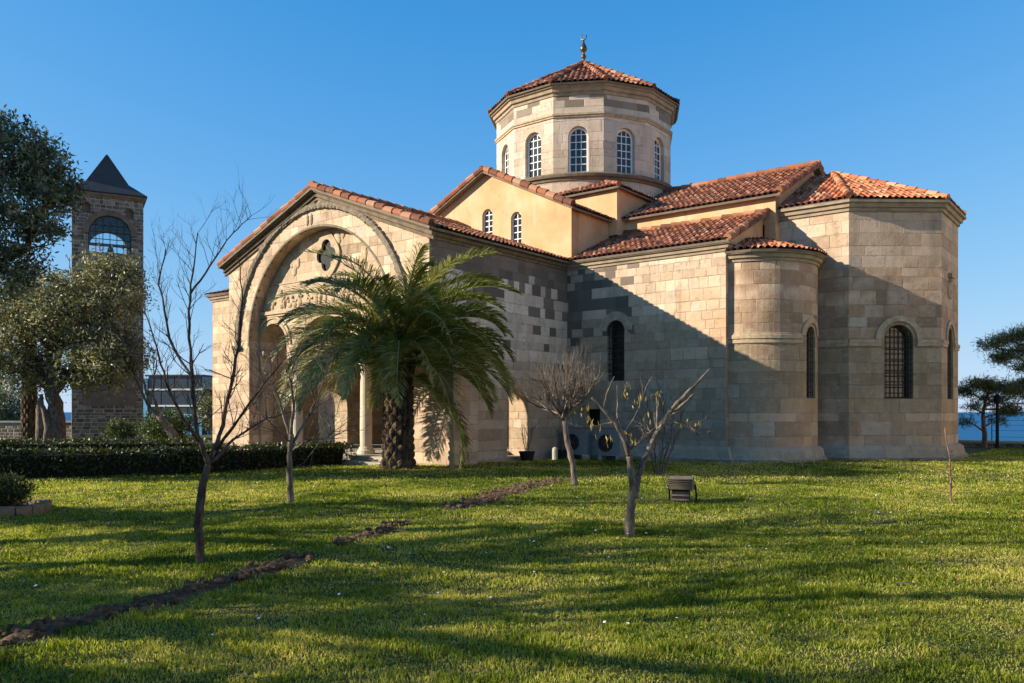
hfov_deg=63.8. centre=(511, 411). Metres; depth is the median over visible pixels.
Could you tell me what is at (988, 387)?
pine tree
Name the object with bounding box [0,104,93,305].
evergreen tree
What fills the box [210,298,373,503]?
bare tree
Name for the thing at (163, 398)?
blue building
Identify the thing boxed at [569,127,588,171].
window
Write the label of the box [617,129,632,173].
window
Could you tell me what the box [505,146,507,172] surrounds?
window
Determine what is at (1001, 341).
pine tree
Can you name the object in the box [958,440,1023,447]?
sea wall
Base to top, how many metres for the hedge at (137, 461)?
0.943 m
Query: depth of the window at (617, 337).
29.57 m
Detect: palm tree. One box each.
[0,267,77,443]
[269,242,521,469]
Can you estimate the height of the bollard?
0.520 m
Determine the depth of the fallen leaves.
8.90 m
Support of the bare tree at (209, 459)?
on the ground at (860, 666)
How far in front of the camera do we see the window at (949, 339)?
29.31 m
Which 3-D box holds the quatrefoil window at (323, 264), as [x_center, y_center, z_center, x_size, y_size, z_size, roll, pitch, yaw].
[-6.370,-5.400,28.377,1.399,1.638,0.130,0,0,38]
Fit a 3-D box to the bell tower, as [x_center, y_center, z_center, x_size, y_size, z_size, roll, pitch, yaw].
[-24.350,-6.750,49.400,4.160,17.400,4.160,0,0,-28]
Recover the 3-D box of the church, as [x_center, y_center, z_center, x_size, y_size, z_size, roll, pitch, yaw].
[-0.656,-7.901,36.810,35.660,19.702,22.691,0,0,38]
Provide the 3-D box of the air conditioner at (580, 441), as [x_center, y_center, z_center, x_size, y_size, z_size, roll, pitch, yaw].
[2.364,1.200,29.616,0.960,1.100,0.405,0,0,38]
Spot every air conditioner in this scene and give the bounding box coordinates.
[564,430,590,457]
[597,430,624,459]
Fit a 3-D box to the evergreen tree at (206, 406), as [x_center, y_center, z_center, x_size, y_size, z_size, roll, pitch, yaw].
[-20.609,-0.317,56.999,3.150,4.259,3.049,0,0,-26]
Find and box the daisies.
[34,461,1022,663]
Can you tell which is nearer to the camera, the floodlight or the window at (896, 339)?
the floodlight
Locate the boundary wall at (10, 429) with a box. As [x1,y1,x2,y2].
[0,421,71,438]
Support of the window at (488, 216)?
in the church
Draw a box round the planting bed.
[0,499,51,515]
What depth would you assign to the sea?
1287.15 m
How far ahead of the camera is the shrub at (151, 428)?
41.03 m
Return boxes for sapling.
[944,428,954,501]
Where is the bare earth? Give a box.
[0,479,567,644]
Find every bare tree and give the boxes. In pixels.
[80,307,179,442]
[121,167,327,563]
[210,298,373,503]
[503,339,606,484]
[568,369,709,535]
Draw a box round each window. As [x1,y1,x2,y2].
[88,216,130,253]
[313,231,340,277]
[484,209,492,233]
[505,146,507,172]
[512,212,520,242]
[528,133,540,177]
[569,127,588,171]
[608,320,623,380]
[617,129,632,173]
[655,139,660,179]
[807,327,812,397]
[884,325,911,398]
[947,332,950,398]
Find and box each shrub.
[0,385,37,420]
[0,464,44,505]
[99,417,138,439]
[131,404,205,442]
[623,377,695,474]
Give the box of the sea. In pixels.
[14,412,1023,440]
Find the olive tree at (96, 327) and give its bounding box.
[0,233,162,443]
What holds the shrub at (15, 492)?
on the planting bed
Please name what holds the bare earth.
on the ground at (860, 666)
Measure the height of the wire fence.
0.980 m
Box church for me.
[205,33,967,466]
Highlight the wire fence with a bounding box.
[991,420,1023,440]
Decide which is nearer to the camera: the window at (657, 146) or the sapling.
the sapling
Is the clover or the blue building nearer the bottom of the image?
the clover
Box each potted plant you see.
[519,414,543,460]
[550,419,566,458]
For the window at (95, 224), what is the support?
in the bell tower
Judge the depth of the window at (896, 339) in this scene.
28.17 m
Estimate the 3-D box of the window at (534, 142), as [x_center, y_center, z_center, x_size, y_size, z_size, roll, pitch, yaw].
[1.031,-11.070,35.600,0.840,1.960,0.060,0,0,38]
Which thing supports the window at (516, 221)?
in the church
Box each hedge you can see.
[0,435,208,454]
[0,440,356,477]
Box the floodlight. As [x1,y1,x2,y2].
[667,475,696,502]
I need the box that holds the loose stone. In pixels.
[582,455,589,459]
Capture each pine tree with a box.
[958,370,1023,447]
[971,324,1023,392]
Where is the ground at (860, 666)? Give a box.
[0,434,1023,682]
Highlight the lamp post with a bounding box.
[993,394,1000,448]
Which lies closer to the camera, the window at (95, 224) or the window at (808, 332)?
the window at (808, 332)
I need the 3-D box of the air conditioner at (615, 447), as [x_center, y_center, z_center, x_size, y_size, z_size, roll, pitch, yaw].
[3.465,1.200,28.751,0.960,1.100,0.405,0,0,38]
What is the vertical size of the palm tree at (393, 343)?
6.714 m
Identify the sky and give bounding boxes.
[0,0,1023,411]
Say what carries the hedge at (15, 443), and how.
on the ground at (860, 666)
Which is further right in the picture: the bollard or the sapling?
the sapling
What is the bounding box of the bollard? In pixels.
[552,447,557,459]
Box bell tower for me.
[71,155,147,440]
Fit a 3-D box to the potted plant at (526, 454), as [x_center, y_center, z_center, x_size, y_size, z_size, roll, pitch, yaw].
[0.607,0.857,27.753,0.552,1.685,0.908,0,0,-34]
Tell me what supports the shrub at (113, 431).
on the ground at (860, 666)
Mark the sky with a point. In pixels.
(389, 100)
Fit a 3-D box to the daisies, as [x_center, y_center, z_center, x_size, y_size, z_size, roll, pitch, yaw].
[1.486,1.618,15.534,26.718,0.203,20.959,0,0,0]
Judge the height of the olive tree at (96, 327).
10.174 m
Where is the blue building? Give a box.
[143,375,211,434]
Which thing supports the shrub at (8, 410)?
on the ground at (860, 666)
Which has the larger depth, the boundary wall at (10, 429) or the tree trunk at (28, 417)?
the boundary wall at (10, 429)
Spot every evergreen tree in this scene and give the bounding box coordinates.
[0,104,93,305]
[191,379,211,435]
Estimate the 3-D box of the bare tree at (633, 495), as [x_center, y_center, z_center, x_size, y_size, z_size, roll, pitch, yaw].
[1.680,0.575,11.059,1.906,2.319,1.120,0,0,16]
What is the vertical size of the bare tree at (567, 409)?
3.434 m
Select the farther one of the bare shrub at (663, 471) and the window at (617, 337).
the window at (617, 337)
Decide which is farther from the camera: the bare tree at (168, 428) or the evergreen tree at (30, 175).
the bare tree at (168, 428)
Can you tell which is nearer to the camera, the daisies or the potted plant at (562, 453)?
the daisies
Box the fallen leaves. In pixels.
[5,477,1015,679]
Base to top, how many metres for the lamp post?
2.640 m
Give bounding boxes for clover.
[0,497,1023,682]

